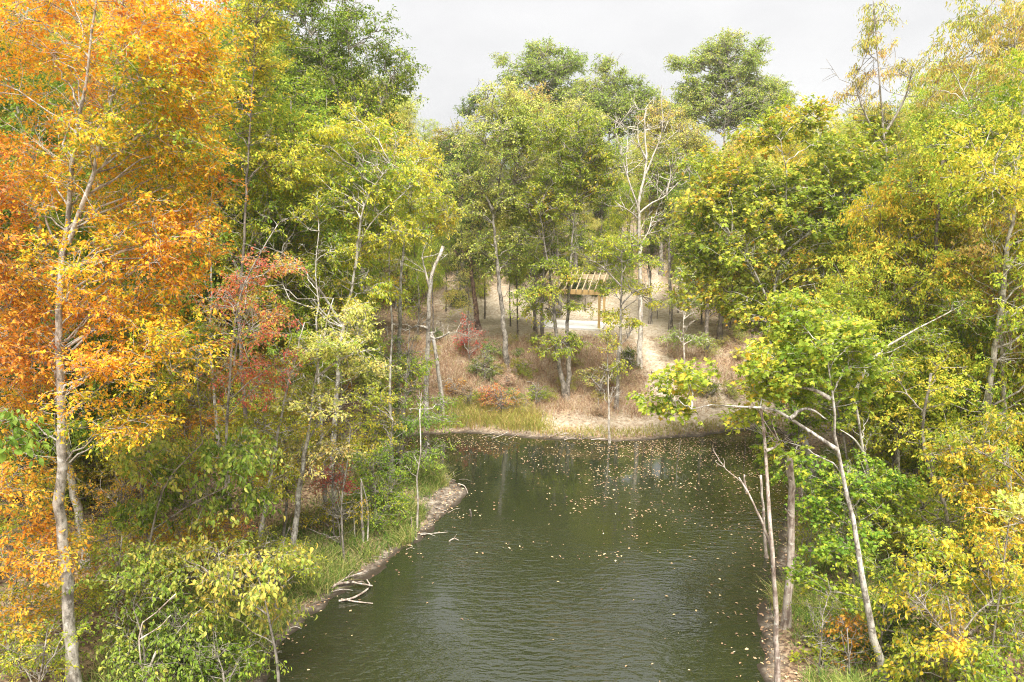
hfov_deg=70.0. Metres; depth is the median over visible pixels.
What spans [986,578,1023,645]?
undergrowth shrub
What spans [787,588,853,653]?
thicket shrub
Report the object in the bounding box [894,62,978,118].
woodland tree
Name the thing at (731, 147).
woodland tree
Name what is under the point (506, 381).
undergrowth shrub
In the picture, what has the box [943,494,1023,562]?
undergrowth shrub
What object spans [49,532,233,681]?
viburnum shrub
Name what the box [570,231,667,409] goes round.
amber oak tree
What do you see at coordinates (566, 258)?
understory tree
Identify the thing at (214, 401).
slim tree
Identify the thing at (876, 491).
young maple tree
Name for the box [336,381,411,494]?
thicket tree
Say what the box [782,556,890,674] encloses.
shrub
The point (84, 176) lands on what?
woodland tree
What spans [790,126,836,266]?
woodland tree
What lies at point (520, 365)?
undergrowth shrub
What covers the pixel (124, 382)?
understory tree
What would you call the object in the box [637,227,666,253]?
undergrowth shrub
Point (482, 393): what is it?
undergrowth shrub
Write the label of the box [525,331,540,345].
undergrowth shrub
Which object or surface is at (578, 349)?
undergrowth shrub
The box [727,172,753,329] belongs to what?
woodland tree
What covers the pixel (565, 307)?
clearing grass
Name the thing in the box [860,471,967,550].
thicket shrub
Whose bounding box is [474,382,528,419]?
russet shrub
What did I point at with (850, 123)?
woodland tree
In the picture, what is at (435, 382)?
undergrowth shrub
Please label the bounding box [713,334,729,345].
undergrowth shrub
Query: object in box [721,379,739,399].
undergrowth shrub
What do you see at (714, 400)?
undergrowth shrub
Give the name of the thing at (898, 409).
understory tree
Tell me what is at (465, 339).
red maple shrub
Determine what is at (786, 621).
standing snag
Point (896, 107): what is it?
woodland tree
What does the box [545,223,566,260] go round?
understory tree
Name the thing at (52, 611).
understory tree
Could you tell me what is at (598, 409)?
undergrowth shrub
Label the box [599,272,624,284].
undergrowth shrub
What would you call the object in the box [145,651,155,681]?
bare pole
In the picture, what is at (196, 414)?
undergrowth shrub
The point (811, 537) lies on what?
thicket shrub
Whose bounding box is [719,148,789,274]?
woodland tree
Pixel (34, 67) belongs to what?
woodland tree
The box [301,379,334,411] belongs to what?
undergrowth shrub
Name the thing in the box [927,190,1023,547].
bronze tree
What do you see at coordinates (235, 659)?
lime shrub
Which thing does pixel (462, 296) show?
undergrowth shrub
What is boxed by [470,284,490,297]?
undergrowth shrub
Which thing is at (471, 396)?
yellow bush
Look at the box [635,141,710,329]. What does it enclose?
woodland tree
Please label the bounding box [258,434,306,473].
undergrowth shrub
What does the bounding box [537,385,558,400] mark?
undergrowth shrub
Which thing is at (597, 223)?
understory tree
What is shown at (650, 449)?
floating leaves
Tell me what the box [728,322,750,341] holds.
undergrowth shrub
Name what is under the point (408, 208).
slim tree
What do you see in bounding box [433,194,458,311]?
woodland tree
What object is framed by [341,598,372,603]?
driftwood branch
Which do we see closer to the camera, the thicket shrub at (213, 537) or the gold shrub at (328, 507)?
the thicket shrub at (213, 537)
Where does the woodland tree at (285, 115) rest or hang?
on the ground at (654, 354)
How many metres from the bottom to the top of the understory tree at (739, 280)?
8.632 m
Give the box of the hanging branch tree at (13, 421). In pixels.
[0,407,49,468]
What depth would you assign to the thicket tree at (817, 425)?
25.66 m
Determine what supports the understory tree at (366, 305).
on the ground at (654, 354)
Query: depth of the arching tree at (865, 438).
20.82 m
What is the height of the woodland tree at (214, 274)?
16.881 m
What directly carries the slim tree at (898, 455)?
on the ground at (654, 354)
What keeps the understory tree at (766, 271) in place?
on the ground at (654, 354)
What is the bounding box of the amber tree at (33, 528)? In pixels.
[0,383,96,654]
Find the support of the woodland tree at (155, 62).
on the ground at (654, 354)
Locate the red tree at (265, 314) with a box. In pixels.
[182,210,311,580]
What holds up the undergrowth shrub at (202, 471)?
on the ground at (654, 354)
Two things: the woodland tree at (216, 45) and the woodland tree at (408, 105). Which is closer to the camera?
the woodland tree at (216, 45)
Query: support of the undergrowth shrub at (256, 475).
on the ground at (654, 354)
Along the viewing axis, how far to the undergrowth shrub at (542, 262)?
59.35 m
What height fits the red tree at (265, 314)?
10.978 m
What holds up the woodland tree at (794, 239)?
on the ground at (654, 354)
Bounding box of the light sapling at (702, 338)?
[655,264,716,366]
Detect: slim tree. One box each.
[168,146,252,471]
[277,184,358,517]
[351,158,433,487]
[741,380,823,545]
[870,293,933,536]
[919,217,981,484]
[996,152,1023,536]
[1006,370,1021,483]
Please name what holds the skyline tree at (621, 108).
on the ground at (654, 354)
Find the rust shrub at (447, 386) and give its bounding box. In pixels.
[443,378,464,397]
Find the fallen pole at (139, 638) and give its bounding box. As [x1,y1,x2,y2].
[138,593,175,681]
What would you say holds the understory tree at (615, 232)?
on the ground at (654, 354)
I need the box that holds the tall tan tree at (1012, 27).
[899,0,1023,501]
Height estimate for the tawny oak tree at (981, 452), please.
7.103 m
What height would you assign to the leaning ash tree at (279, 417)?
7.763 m
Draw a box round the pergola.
[543,271,607,327]
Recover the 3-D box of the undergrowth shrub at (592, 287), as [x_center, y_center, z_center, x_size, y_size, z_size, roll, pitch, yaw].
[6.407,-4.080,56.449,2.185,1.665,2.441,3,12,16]
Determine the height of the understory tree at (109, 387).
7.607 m
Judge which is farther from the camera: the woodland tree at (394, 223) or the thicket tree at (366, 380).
the woodland tree at (394, 223)
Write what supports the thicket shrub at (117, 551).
on the ground at (654, 354)
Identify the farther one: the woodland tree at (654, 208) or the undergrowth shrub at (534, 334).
the woodland tree at (654, 208)
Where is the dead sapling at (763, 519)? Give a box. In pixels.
[760,475,768,557]
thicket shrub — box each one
[0,611,94,681]
[45,568,139,612]
[57,446,184,594]
[70,517,183,667]
[117,496,252,624]
[233,521,331,612]
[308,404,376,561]
[786,493,838,585]
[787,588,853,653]
[832,531,906,562]
[841,548,944,667]
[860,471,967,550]
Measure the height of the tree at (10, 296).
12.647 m
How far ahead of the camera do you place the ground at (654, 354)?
36.61 m
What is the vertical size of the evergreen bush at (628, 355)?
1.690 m
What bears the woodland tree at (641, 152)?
on the ground at (654, 354)
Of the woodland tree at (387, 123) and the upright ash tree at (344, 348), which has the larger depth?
the woodland tree at (387, 123)
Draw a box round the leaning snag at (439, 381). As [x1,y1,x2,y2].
[430,321,452,416]
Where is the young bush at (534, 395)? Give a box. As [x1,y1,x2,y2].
[516,381,545,407]
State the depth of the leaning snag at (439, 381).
37.65 m
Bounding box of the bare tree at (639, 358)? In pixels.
[600,86,689,368]
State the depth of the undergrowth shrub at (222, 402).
31.43 m
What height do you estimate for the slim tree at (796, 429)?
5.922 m
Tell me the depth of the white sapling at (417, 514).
25.52 m
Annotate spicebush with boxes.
[331,438,415,534]
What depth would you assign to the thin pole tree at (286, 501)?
23.51 m
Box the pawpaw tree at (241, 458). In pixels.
[91,423,292,648]
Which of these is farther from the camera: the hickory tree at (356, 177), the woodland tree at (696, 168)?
the woodland tree at (696, 168)
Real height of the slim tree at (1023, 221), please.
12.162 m
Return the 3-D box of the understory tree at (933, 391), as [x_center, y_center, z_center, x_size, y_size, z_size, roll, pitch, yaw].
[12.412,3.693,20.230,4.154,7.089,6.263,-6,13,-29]
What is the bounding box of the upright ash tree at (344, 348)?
[252,280,401,552]
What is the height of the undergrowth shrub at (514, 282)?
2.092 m
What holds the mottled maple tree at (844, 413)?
on the ground at (654, 354)
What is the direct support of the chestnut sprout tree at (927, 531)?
on the ground at (654, 354)
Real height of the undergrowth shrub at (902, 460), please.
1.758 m
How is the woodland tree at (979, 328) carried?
on the ground at (654, 354)
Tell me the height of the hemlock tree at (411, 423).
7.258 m
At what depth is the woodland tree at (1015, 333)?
21.53 m
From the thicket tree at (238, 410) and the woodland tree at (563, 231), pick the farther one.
the woodland tree at (563, 231)
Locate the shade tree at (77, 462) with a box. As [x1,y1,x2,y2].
[0,85,170,513]
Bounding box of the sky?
[7,0,1023,181]
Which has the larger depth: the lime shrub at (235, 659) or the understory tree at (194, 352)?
the understory tree at (194, 352)
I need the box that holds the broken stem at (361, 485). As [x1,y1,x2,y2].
[354,479,368,541]
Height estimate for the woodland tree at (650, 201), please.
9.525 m
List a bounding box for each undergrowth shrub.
[51,468,115,509]
[80,530,128,557]
[81,396,139,431]
[94,491,164,536]
[111,383,161,413]
[158,399,184,415]
[175,385,223,430]
[177,447,206,476]
[189,422,239,457]
[209,396,264,431]
[236,452,282,486]
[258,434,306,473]
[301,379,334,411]
[301,427,319,455]
[407,335,421,342]
[423,343,441,355]
[425,328,444,340]
[429,376,444,387]
[445,288,470,306]
[450,378,476,398]
[454,340,469,350]
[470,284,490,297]
[471,392,486,404]
[474,330,488,343]
[480,338,502,356]
[491,362,506,375]
[494,372,517,388]
[497,384,525,405]
[501,270,528,284]
[508,331,518,344]
[509,357,537,379]
[510,347,523,356]
[516,401,536,412]
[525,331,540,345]
[526,253,545,279]
[533,252,553,271]
[535,344,548,355]
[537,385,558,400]
[547,240,569,258]
[554,376,576,391]
[566,279,593,299]
[568,249,595,265]
[571,269,594,285]
[571,343,583,354]
[571,357,585,367]
[578,260,597,273]
[582,280,602,295]
[590,389,609,402]
[591,403,607,417]
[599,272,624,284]
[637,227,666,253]
[694,386,713,394]
[702,339,721,355]
[707,394,723,407]
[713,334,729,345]
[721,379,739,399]
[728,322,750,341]
[731,348,744,360]
[877,438,923,472]
[882,495,966,560]
[899,521,994,590]
[904,447,976,475]
[912,455,975,489]
[915,627,994,681]
[917,475,962,526]
[920,573,976,619]
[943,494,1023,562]
[957,467,1016,524]
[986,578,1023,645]
[1007,553,1023,577]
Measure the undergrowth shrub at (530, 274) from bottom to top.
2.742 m
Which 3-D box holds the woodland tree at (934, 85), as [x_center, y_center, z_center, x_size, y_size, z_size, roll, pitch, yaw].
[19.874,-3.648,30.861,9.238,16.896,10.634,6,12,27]
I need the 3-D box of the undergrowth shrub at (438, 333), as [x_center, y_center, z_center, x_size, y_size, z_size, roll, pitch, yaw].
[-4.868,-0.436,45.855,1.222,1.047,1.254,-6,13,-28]
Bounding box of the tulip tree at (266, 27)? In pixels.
[166,0,337,489]
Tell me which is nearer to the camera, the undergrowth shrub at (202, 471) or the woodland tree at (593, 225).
the undergrowth shrub at (202, 471)
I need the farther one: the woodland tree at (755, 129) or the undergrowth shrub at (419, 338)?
the woodland tree at (755, 129)
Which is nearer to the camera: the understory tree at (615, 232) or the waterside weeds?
the waterside weeds
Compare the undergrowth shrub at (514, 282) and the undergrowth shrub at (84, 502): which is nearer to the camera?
the undergrowth shrub at (84, 502)
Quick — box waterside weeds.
[394,393,789,438]
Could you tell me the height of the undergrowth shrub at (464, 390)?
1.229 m
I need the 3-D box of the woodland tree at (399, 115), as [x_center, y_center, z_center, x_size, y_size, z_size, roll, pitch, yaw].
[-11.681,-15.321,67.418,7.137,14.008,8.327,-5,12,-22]
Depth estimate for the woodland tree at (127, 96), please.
38.83 m
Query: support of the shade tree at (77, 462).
on the ground at (654, 354)
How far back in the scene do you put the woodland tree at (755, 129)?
71.90 m
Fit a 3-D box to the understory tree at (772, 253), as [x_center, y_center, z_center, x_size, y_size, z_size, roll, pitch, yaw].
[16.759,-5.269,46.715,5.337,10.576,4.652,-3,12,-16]
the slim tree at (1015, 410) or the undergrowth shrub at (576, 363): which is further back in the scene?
the undergrowth shrub at (576, 363)
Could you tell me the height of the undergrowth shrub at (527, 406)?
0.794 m
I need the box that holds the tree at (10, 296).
[0,134,84,392]
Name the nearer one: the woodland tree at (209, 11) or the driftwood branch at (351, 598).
the driftwood branch at (351, 598)
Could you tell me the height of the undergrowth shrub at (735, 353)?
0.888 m
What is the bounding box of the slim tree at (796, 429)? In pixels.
[741,380,823,545]
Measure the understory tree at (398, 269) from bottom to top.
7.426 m
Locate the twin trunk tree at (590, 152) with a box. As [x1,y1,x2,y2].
[506,105,628,400]
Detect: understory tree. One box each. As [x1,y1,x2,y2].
[0,446,51,518]
[0,454,24,556]
[0,460,102,640]
[16,390,98,499]
[18,288,155,462]
[35,265,140,414]
[76,366,176,496]
[106,347,148,400]
[107,292,187,412]
[137,293,273,439]
[160,261,212,343]
[164,306,223,396]
[190,300,265,399]
[208,277,321,423]
[265,382,331,463]
[308,302,353,391]
[324,244,384,313]
[336,242,410,312]
[376,236,421,308]
[389,202,452,333]
[403,233,440,297]
[421,223,495,298]
[436,207,496,328]
[461,236,494,287]
[472,216,504,269]
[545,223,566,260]
[554,217,594,266]
[555,254,573,294]
[579,206,613,240]
[599,214,633,270]
[643,200,670,244]
[728,207,763,303]
[732,179,804,296]
[734,239,787,313]
[761,246,813,320]
[793,253,823,326]
[820,397,933,530]
[849,352,971,487]
[851,347,1023,582]
[864,299,955,466]
[949,434,1023,579]
[951,321,1023,466]
[959,362,1023,473]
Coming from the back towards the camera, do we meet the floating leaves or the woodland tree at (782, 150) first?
the woodland tree at (782, 150)
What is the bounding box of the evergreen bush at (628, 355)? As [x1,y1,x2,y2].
[620,344,643,370]
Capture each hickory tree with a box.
[214,94,445,498]
[360,128,465,457]
[822,181,992,516]
[837,279,1008,508]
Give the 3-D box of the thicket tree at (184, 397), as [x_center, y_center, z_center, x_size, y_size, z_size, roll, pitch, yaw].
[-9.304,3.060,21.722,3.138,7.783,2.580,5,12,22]
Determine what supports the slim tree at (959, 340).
on the ground at (654, 354)
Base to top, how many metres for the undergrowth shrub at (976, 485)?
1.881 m
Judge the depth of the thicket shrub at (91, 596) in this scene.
19.41 m
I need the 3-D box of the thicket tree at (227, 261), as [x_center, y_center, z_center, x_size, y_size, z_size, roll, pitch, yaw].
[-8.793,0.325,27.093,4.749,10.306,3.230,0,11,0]
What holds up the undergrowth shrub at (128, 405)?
on the ground at (654, 354)
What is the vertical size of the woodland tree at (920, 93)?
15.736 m
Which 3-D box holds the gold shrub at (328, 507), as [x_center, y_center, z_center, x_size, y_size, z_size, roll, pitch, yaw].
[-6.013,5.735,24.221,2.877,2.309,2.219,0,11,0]
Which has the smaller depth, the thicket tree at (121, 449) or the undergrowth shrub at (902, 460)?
the thicket tree at (121, 449)
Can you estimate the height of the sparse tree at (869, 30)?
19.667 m
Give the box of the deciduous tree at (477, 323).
[426,131,504,329]
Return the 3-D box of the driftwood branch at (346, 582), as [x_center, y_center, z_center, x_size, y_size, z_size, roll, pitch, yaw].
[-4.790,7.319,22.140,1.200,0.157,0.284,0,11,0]
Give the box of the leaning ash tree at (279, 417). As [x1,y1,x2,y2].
[230,323,346,564]
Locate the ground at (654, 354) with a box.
[0,204,1023,681]
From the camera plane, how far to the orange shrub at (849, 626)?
17.78 m
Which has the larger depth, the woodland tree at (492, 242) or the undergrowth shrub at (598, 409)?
the woodland tree at (492, 242)
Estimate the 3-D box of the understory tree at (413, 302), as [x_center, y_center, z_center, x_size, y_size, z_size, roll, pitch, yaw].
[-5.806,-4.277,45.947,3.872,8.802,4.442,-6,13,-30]
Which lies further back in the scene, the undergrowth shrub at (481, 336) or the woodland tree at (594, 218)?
the woodland tree at (594, 218)
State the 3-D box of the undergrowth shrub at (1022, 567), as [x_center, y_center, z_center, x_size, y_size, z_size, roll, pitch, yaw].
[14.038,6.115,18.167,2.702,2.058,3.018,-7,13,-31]
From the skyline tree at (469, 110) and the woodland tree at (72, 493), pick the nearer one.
the woodland tree at (72, 493)
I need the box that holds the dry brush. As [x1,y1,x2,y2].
[349,328,840,419]
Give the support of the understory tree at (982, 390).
on the ground at (654, 354)
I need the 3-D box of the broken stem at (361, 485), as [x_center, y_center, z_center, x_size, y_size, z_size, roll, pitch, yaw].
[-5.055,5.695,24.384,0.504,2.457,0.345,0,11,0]
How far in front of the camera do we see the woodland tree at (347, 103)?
43.76 m
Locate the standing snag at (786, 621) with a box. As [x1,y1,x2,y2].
[779,456,794,629]
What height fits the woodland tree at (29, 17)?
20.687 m
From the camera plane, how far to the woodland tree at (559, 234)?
58.42 m
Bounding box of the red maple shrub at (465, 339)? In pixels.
[450,313,486,361]
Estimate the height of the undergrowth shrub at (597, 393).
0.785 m
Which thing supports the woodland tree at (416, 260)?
on the ground at (654, 354)
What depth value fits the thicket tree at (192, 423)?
21.08 m
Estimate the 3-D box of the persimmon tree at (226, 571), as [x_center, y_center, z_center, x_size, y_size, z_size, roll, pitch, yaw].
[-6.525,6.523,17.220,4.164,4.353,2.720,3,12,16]
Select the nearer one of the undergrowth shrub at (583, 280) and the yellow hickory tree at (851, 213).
the yellow hickory tree at (851, 213)
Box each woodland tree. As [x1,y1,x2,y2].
[0,1,88,161]
[0,6,159,365]
[0,9,128,290]
[0,27,113,433]
[0,54,229,569]
[5,32,74,103]
[7,35,138,339]
[27,0,237,435]
[34,0,224,333]
[36,14,95,73]
[36,25,238,420]
[42,37,151,352]
[52,9,191,277]
[95,0,273,369]
[116,33,328,444]
[154,70,394,466]
[159,0,313,196]
[166,16,235,315]
[182,42,405,418]
[183,63,347,306]
[193,4,237,37]
[202,51,349,362]
[250,38,405,325]
[275,32,356,321]
[315,78,422,333]
[322,147,411,368]
[330,48,377,91]
[345,62,386,101]
[351,92,407,151]
[354,115,425,312]
[374,73,416,129]
[377,94,420,205]
[383,144,427,259]
[388,92,431,196]
[403,118,445,211]
[405,214,431,321]
[406,180,457,347]
[431,181,476,273]
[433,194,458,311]
[471,180,501,318]
[477,137,528,260]
[487,166,563,336]
[488,159,507,231]
[488,197,529,325]
[498,176,541,336]
[501,143,520,176]
[506,133,581,337]
[530,124,593,318]
[530,161,577,265]
[573,193,601,310]
[577,192,607,234]
[578,136,637,274]
[599,178,643,296]
[603,141,654,241]
[610,134,641,229]
[623,131,684,323]
[625,130,652,232]
[629,130,655,238]
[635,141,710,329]
[637,159,674,225]
[658,188,744,356]
[665,185,686,312]
[683,150,716,199]
[684,215,702,324]
[686,133,719,173]
[689,145,788,342]
[704,131,749,164]
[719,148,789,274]
[726,127,764,163]
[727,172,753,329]
[732,227,775,343]
[733,105,845,241]
[755,123,805,221]
[759,175,812,286]
[767,125,849,274]
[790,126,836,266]
[801,92,1023,531]
[801,125,856,167]
[809,73,1023,463]
[826,108,866,147]
[827,112,912,261]
[842,102,886,124]
[874,103,979,305]
[876,100,914,114]
[878,55,1021,297]
[884,53,1023,341]
[889,46,1023,555]
[892,66,975,117]
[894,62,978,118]
[956,194,1023,411]
[982,192,1023,376]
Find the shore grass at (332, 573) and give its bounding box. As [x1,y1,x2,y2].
[52,437,473,681]
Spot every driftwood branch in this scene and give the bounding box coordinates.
[331,571,367,588]
[333,581,372,585]
[339,579,370,601]
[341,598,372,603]
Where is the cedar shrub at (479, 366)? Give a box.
[464,340,503,385]
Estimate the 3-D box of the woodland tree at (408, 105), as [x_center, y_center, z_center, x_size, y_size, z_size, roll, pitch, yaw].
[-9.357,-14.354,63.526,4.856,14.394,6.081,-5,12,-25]
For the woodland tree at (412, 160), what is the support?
on the ground at (654, 354)
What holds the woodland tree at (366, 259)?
on the ground at (654, 354)
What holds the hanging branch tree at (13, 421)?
on the ground at (654, 354)
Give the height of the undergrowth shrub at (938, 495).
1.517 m
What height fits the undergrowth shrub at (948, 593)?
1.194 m
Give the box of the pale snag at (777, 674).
[712,396,791,681]
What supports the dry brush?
on the ground at (654, 354)
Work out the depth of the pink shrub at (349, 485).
24.42 m
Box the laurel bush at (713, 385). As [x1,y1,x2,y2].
[690,379,721,396]
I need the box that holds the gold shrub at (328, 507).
[287,489,373,547]
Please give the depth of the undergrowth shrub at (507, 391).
39.11 m
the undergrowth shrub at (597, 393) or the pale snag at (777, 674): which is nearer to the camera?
the pale snag at (777, 674)
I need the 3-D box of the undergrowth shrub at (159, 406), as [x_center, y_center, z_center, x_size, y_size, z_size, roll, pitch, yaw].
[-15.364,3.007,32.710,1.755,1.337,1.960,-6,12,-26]
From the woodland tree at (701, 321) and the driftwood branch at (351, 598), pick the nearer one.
the driftwood branch at (351, 598)
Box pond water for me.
[267,429,804,681]
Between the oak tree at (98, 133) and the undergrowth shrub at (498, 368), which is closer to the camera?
the oak tree at (98, 133)
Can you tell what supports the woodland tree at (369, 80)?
on the ground at (654, 354)
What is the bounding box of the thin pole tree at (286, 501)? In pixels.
[257,412,308,537]
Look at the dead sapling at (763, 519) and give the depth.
23.65 m
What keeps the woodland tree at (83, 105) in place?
on the ground at (654, 354)
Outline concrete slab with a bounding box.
[538,319,605,330]
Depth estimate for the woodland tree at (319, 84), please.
42.84 m
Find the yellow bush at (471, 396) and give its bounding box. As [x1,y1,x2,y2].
[453,388,480,406]
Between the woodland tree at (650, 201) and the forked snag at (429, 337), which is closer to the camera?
the forked snag at (429, 337)
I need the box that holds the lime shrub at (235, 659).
[156,625,291,681]
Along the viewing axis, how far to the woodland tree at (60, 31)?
40.31 m
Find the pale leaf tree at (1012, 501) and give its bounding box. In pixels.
[956,479,1023,674]
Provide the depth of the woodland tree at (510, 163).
86.41 m
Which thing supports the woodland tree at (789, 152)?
on the ground at (654, 354)
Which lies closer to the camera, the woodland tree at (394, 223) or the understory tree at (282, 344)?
the understory tree at (282, 344)
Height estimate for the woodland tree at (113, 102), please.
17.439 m
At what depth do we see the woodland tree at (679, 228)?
43.57 m
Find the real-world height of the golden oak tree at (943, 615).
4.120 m
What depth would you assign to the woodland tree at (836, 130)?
63.33 m
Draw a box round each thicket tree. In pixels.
[88,396,207,538]
[135,316,244,569]
[137,407,237,571]
[204,216,335,478]
[208,365,318,477]
[302,317,407,470]
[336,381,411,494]
[789,392,904,470]
[884,328,1009,475]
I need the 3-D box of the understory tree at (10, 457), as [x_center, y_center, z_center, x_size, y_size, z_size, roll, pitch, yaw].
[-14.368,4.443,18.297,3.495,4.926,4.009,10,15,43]
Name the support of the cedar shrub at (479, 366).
on the ground at (654, 354)
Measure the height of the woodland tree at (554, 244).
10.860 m
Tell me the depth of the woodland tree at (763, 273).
43.71 m
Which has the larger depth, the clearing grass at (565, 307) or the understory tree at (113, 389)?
the clearing grass at (565, 307)
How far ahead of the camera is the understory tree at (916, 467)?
25.28 m
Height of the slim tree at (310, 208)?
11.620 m
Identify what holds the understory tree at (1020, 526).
on the ground at (654, 354)
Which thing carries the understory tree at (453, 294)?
on the ground at (654, 354)
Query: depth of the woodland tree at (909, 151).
34.55 m
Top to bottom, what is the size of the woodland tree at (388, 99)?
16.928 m
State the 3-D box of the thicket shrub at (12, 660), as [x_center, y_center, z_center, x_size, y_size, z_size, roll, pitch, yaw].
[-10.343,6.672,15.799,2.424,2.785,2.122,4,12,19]
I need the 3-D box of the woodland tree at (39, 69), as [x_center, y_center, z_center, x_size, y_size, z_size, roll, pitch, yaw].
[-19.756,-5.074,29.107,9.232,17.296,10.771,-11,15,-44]
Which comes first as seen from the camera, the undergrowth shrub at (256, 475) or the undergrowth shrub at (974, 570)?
the undergrowth shrub at (974, 570)
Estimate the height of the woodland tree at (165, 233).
17.110 m
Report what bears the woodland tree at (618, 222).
on the ground at (654, 354)
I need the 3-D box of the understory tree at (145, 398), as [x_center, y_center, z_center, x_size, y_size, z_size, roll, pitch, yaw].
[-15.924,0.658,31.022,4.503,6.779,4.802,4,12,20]
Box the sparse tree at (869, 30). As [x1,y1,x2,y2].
[823,0,941,450]
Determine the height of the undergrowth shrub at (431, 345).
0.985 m
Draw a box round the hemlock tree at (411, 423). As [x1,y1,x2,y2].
[355,310,468,477]
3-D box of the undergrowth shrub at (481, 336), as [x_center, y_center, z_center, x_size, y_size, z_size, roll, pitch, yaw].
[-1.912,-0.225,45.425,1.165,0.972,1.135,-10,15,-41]
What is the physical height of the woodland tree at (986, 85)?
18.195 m
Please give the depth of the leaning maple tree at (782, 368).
15.99 m
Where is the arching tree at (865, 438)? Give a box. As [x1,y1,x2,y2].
[809,284,991,580]
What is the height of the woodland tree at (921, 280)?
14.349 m
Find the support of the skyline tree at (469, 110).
on the ground at (654, 354)
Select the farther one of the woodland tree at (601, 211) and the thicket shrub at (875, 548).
the woodland tree at (601, 211)
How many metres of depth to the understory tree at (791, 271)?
44.20 m
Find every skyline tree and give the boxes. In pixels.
[419,116,500,287]
[453,81,490,230]
[484,33,590,254]
[489,81,556,273]
[543,93,616,282]
[558,52,679,230]
[631,98,717,275]
[662,27,800,152]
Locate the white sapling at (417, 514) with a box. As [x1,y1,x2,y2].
[405,392,435,527]
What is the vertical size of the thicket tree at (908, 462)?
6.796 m
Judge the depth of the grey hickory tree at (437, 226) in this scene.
29.53 m
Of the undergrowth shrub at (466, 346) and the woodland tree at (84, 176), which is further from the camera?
the undergrowth shrub at (466, 346)
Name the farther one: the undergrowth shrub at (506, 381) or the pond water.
the undergrowth shrub at (506, 381)
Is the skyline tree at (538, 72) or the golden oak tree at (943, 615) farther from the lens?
the skyline tree at (538, 72)
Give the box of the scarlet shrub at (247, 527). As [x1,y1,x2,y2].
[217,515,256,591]
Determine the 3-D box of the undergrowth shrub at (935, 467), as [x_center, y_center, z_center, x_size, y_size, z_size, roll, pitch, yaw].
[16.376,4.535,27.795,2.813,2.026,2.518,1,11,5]
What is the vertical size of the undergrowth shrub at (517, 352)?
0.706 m
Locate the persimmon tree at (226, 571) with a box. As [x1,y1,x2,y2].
[145,525,324,681]
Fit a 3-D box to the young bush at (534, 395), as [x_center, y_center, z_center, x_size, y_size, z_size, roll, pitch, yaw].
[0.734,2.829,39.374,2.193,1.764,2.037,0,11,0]
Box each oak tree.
[0,0,263,681]
[438,76,568,367]
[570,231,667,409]
[867,537,1023,681]
[912,407,1023,547]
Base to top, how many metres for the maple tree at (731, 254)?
15.792 m
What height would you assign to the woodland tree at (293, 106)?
17.225 m
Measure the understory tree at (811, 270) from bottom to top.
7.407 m
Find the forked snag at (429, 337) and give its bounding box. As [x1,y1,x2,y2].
[387,236,464,430]
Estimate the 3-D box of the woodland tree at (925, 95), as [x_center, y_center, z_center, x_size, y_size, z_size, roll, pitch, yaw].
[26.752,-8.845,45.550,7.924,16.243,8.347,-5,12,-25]
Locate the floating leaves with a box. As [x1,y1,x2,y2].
[292,429,794,681]
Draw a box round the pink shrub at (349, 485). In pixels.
[306,457,362,537]
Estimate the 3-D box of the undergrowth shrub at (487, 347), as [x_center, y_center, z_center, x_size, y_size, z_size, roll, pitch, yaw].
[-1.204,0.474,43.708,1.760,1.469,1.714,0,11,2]
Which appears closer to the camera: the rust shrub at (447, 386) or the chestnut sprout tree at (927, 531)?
the chestnut sprout tree at (927, 531)
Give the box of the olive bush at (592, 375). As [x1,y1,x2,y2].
[573,358,623,395]
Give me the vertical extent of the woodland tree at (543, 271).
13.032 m
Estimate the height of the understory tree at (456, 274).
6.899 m
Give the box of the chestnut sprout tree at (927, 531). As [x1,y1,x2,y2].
[864,518,1023,681]
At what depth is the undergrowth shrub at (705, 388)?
40.12 m
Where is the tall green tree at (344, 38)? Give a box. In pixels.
[232,0,430,441]
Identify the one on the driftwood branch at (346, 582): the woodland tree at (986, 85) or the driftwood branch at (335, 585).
the driftwood branch at (335, 585)
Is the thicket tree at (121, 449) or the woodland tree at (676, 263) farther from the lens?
the woodland tree at (676, 263)
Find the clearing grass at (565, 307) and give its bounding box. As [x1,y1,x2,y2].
[386,254,760,345]
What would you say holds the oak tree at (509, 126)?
on the ground at (654, 354)
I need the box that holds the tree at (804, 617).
[753,439,951,681]
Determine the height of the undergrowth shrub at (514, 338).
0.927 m
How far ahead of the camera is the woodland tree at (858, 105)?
66.69 m
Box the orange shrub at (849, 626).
[816,607,872,676]
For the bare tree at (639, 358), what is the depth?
40.93 m
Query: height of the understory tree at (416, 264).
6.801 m
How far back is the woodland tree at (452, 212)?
58.63 m
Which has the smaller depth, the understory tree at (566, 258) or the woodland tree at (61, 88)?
the woodland tree at (61, 88)
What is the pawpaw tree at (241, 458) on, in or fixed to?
on the ground at (654, 354)
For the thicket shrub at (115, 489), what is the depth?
19.33 m
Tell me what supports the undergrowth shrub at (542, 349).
on the ground at (654, 354)
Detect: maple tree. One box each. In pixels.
[625,286,896,681]
[661,93,920,478]
[753,308,920,549]
[776,447,932,596]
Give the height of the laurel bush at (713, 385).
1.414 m
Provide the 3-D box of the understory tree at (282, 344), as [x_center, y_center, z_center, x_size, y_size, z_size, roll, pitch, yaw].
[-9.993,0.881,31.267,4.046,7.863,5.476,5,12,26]
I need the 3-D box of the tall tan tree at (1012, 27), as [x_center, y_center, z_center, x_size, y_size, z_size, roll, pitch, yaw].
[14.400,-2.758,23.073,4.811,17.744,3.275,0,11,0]
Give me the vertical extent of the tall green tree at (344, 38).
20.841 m
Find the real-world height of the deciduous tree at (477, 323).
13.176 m
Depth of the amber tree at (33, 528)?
15.43 m

